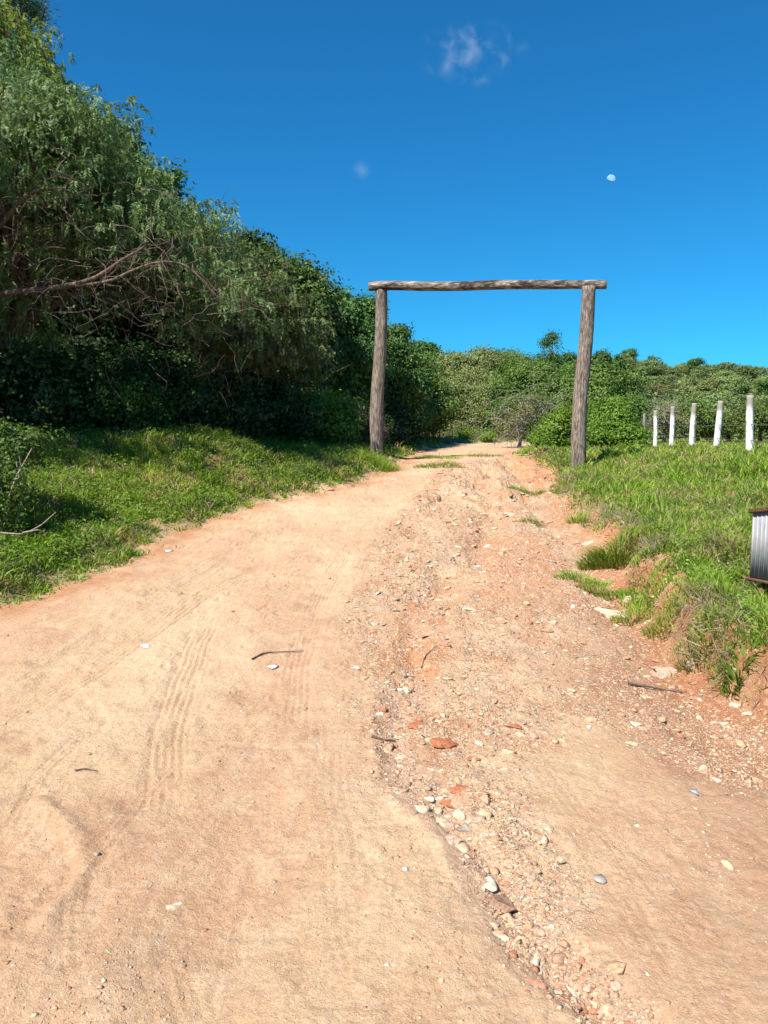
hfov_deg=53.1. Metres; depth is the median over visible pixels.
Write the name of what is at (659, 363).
hillside tree
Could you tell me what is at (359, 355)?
broadleaf tree
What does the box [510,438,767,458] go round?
grass
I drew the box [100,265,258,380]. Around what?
broadleaf tree
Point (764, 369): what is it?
hillside tree
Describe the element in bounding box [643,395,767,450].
wire fence
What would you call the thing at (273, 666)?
paper scrap
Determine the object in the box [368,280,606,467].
log gateway
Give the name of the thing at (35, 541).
grass
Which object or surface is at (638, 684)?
dry twig
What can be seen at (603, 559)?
grass tuft
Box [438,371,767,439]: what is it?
hillside scrub
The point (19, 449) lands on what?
bramble bush
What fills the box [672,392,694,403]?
hillside tree
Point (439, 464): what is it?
grass tuft
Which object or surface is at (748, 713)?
stone
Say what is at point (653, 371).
hillside tree
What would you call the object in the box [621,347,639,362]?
hillside tree
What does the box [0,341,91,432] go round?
shrub
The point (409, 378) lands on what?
broadleaf tree
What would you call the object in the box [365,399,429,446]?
shrub
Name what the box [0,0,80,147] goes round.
tall tree
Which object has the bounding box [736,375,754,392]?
hillside tree
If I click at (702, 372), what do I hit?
hillside tree
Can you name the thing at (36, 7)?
broadleaf tree
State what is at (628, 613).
grass tuft
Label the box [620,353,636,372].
hillside tree
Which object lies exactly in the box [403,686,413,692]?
stone
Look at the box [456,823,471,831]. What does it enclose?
stone
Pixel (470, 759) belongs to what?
stone
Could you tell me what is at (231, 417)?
shrub
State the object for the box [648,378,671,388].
hillside tree
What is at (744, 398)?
hillside tree
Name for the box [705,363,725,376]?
hillside tree
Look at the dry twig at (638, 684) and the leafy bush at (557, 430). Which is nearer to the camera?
the dry twig at (638, 684)
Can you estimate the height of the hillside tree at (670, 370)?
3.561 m
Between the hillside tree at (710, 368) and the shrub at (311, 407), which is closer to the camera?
the shrub at (311, 407)
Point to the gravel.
(558, 959)
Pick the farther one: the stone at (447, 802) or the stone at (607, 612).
the stone at (607, 612)
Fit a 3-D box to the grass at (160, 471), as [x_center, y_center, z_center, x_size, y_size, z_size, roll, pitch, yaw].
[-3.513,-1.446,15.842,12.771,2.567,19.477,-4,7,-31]
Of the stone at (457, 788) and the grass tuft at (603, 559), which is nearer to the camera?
the stone at (457, 788)
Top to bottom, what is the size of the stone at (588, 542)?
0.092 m
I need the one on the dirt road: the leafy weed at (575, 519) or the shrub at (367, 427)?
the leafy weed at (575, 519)
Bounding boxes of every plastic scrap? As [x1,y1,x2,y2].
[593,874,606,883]
[688,789,698,794]
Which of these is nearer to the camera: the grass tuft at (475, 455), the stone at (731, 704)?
the stone at (731, 704)
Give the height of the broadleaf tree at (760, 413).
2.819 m
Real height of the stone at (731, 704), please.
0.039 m
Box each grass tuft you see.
[350,450,404,471]
[413,459,469,468]
[414,453,463,459]
[457,453,503,456]
[507,482,529,492]
[517,516,542,526]
[522,488,545,495]
[550,475,567,486]
[552,567,613,587]
[570,522,673,570]
[572,582,623,596]
[593,585,628,600]
[608,587,659,625]
[638,582,692,640]
[669,605,739,673]
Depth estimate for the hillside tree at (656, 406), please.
71.48 m
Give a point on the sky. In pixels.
(381, 140)
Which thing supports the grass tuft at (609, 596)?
on the dirt road
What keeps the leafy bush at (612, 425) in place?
on the ground at (746, 690)
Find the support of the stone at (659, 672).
on the dirt road
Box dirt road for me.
[0,440,767,1023]
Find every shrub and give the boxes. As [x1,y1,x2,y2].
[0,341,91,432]
[10,348,139,427]
[14,336,113,383]
[64,368,185,433]
[82,332,201,419]
[94,355,235,432]
[136,372,249,429]
[175,351,282,414]
[189,370,281,437]
[224,374,338,443]
[252,366,325,423]
[271,386,337,441]
[289,383,368,445]
[292,383,359,401]
[315,401,369,443]
[321,396,402,445]
[356,411,390,447]
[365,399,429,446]
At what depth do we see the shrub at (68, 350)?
15.32 m
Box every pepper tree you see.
[0,34,292,424]
[126,245,348,412]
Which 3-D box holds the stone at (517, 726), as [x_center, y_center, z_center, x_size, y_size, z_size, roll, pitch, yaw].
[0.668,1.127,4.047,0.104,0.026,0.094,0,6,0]
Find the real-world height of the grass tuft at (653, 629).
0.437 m
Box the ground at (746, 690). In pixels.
[0,376,767,721]
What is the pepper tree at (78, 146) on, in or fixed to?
on the ground at (746, 690)
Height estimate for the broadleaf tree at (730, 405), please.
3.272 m
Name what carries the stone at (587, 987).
on the dirt road
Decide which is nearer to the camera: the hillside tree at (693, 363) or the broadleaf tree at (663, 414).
the broadleaf tree at (663, 414)
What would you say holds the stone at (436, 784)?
on the dirt road
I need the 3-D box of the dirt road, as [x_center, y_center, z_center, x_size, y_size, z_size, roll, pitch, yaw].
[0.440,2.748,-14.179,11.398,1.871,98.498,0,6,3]
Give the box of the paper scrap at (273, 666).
[267,664,277,668]
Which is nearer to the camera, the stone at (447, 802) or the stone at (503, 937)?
the stone at (503, 937)
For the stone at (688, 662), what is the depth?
4.96 m
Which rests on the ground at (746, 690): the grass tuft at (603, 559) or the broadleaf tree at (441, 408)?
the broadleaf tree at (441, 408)
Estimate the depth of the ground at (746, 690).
7.30 m
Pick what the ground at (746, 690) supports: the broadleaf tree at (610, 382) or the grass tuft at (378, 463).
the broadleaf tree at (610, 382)
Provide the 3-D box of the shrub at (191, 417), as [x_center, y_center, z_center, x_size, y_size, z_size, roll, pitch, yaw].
[-4.659,-2.294,15.328,3.368,1.598,2.428,-2,6,-15]
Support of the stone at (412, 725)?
on the dirt road
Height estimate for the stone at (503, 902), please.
0.031 m
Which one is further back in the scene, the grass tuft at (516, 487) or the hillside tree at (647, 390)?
the hillside tree at (647, 390)
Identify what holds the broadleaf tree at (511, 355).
on the ground at (746, 690)
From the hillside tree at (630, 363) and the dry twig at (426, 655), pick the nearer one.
the dry twig at (426, 655)
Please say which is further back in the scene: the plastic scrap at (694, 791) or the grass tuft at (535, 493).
the grass tuft at (535, 493)
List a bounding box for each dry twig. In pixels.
[75,768,97,770]
[251,650,303,659]
[372,735,395,740]
[421,645,436,667]
[627,682,685,691]
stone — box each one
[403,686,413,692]
[408,721,422,728]
[430,737,458,748]
[431,782,439,788]
[435,817,451,827]
[439,799,454,808]
[444,834,461,845]
[450,784,467,794]
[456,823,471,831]
[462,607,474,611]
[467,756,480,760]
[487,894,516,912]
[493,931,508,940]
[501,724,521,728]
[502,513,514,515]
[511,918,522,927]
[581,540,593,545]
[582,983,592,992]
[594,607,626,618]
[649,666,679,678]
[685,660,694,666]
[729,702,740,706]
[742,711,753,715]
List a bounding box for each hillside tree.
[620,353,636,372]
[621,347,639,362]
[621,375,655,397]
[633,361,642,369]
[636,399,657,419]
[637,361,663,380]
[639,355,664,375]
[644,400,672,420]
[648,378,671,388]
[650,383,676,397]
[655,374,680,388]
[655,391,685,401]
[660,366,683,377]
[669,392,704,437]
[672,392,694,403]
[676,364,692,377]
[678,379,718,396]
[684,357,706,372]
[684,375,708,383]
[689,364,710,377]
[692,391,714,403]
[701,390,744,434]
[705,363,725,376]
[711,370,740,377]
[712,362,737,372]
[712,369,747,397]
[713,371,735,378]
[714,375,754,397]
[722,394,754,402]
[736,365,761,379]
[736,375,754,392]
[754,366,767,378]
[755,377,767,394]
[755,394,767,400]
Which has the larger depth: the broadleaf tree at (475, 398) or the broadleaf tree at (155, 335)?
the broadleaf tree at (475, 398)
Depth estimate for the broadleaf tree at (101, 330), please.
16.85 m
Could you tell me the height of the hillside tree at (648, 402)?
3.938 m
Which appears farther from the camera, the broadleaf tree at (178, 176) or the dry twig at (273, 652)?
the broadleaf tree at (178, 176)
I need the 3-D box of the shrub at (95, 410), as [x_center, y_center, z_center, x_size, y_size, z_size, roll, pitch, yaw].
[-5.675,-2.252,13.954,3.109,1.475,2.241,4,7,35]
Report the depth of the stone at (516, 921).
2.57 m
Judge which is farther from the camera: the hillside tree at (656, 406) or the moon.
the moon
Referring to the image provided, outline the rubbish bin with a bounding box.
[745,507,767,596]
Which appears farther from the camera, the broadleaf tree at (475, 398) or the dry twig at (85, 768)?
the broadleaf tree at (475, 398)
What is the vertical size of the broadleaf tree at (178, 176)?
7.917 m
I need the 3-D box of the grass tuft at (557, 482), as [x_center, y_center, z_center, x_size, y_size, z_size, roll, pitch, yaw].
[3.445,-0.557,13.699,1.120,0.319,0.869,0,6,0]
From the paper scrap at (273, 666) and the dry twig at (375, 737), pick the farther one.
the paper scrap at (273, 666)
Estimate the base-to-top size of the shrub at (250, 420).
1.537 m
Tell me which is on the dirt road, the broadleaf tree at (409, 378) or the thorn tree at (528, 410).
the thorn tree at (528, 410)
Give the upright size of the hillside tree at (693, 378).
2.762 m
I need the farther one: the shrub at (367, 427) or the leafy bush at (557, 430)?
the leafy bush at (557, 430)
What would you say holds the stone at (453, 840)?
on the dirt road
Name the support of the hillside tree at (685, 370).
on the ground at (746, 690)
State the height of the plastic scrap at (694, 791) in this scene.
0.011 m
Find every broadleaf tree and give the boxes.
[0,0,63,89]
[14,159,177,372]
[18,77,229,319]
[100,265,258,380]
[224,226,352,390]
[326,279,398,406]
[358,321,433,419]
[410,351,464,438]
[411,338,447,433]
[435,344,507,419]
[437,364,515,436]
[473,346,544,378]
[484,357,594,436]
[559,354,659,427]
[636,379,708,441]
[675,396,734,440]
[702,393,754,440]
[725,398,767,442]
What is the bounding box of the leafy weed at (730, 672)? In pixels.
[704,636,766,699]
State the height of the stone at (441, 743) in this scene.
0.036 m
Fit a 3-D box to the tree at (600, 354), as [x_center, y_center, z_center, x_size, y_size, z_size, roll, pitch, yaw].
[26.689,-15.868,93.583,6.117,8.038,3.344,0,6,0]
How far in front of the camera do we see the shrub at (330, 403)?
17.98 m
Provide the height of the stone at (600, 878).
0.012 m
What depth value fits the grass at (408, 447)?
23.71 m
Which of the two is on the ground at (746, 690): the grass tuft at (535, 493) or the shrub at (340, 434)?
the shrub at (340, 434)
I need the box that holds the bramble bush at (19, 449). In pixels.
[0,411,67,535]
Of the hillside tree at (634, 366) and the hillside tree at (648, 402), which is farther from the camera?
the hillside tree at (634, 366)
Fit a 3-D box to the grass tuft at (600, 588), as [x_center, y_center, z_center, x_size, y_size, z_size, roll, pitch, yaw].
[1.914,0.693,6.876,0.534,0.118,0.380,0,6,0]
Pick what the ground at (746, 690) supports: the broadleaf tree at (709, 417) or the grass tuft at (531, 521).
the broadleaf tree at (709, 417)
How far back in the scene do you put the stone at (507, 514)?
10.81 m
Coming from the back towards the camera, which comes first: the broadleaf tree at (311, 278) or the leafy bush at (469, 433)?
the leafy bush at (469, 433)
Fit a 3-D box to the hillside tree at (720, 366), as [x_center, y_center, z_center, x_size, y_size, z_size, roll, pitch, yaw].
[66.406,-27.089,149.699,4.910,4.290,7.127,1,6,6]
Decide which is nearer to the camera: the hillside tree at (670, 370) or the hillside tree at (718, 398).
the hillside tree at (718, 398)
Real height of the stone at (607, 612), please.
0.112 m
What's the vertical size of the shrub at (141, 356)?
1.967 m
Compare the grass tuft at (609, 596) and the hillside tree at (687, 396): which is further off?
the hillside tree at (687, 396)
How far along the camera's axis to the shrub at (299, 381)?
18.77 m
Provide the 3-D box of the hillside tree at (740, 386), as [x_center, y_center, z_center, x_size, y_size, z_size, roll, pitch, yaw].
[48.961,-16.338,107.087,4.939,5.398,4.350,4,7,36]
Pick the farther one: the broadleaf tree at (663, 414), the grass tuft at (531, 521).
the broadleaf tree at (663, 414)
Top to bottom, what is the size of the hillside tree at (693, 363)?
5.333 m
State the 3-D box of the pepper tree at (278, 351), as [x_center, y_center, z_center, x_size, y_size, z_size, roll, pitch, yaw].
[-2.897,-3.770,16.411,4.347,4.109,4.419,0,6,0]
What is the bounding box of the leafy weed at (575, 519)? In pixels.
[558,508,598,523]
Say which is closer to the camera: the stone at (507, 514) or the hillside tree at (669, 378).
the stone at (507, 514)
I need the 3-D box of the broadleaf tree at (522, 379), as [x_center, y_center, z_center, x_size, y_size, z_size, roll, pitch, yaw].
[7.062,-5.206,35.644,4.817,4.093,6.043,0,6,0]
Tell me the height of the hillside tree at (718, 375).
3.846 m
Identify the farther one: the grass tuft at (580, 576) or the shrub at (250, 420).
the shrub at (250, 420)
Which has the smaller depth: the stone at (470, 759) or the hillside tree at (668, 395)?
the stone at (470, 759)
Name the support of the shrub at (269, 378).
on the ground at (746, 690)
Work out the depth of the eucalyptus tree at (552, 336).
83.32 m
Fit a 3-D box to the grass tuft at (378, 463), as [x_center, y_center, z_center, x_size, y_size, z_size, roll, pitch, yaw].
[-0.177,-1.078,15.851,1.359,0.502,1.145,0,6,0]
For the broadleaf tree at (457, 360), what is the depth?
45.96 m
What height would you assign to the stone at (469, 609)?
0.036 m
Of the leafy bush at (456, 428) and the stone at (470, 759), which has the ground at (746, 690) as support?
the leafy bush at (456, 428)
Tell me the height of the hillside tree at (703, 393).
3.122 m
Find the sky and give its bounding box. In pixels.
[2,0,767,372]
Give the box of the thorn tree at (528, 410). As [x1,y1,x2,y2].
[465,365,588,447]
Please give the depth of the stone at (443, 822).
3.11 m
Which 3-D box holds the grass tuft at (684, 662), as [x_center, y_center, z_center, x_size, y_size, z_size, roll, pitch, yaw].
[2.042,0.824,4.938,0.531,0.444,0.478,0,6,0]
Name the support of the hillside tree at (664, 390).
on the ground at (746, 690)
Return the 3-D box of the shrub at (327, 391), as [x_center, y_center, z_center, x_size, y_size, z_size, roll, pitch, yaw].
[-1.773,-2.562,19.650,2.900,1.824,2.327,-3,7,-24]
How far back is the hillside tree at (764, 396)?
85.82 m
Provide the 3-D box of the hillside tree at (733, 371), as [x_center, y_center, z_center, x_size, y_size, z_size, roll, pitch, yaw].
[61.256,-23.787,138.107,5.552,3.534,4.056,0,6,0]
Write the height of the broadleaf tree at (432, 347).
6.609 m
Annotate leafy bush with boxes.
[430,420,471,435]
[447,427,503,442]
[523,402,589,448]
[586,393,653,448]
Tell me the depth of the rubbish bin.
5.49 m
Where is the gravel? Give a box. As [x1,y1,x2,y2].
[0,455,767,1023]
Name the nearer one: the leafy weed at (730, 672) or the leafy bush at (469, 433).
the leafy weed at (730, 672)
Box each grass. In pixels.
[0,416,414,606]
[0,506,140,607]
[279,431,441,456]
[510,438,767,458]
[512,440,767,706]
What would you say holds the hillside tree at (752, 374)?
on the ground at (746, 690)
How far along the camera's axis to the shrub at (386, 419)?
19.43 m
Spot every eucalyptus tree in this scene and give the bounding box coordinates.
[533,328,576,374]
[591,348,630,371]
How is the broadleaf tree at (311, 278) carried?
on the ground at (746, 690)
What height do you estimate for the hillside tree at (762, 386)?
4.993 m
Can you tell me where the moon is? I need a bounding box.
[607,175,615,181]
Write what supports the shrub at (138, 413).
on the ground at (746, 690)
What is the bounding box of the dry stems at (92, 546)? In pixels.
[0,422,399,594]
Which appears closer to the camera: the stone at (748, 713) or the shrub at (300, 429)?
the stone at (748, 713)
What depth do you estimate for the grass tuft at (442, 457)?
18.62 m
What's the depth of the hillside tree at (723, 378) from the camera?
109.59 m
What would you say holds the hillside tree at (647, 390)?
on the ground at (746, 690)

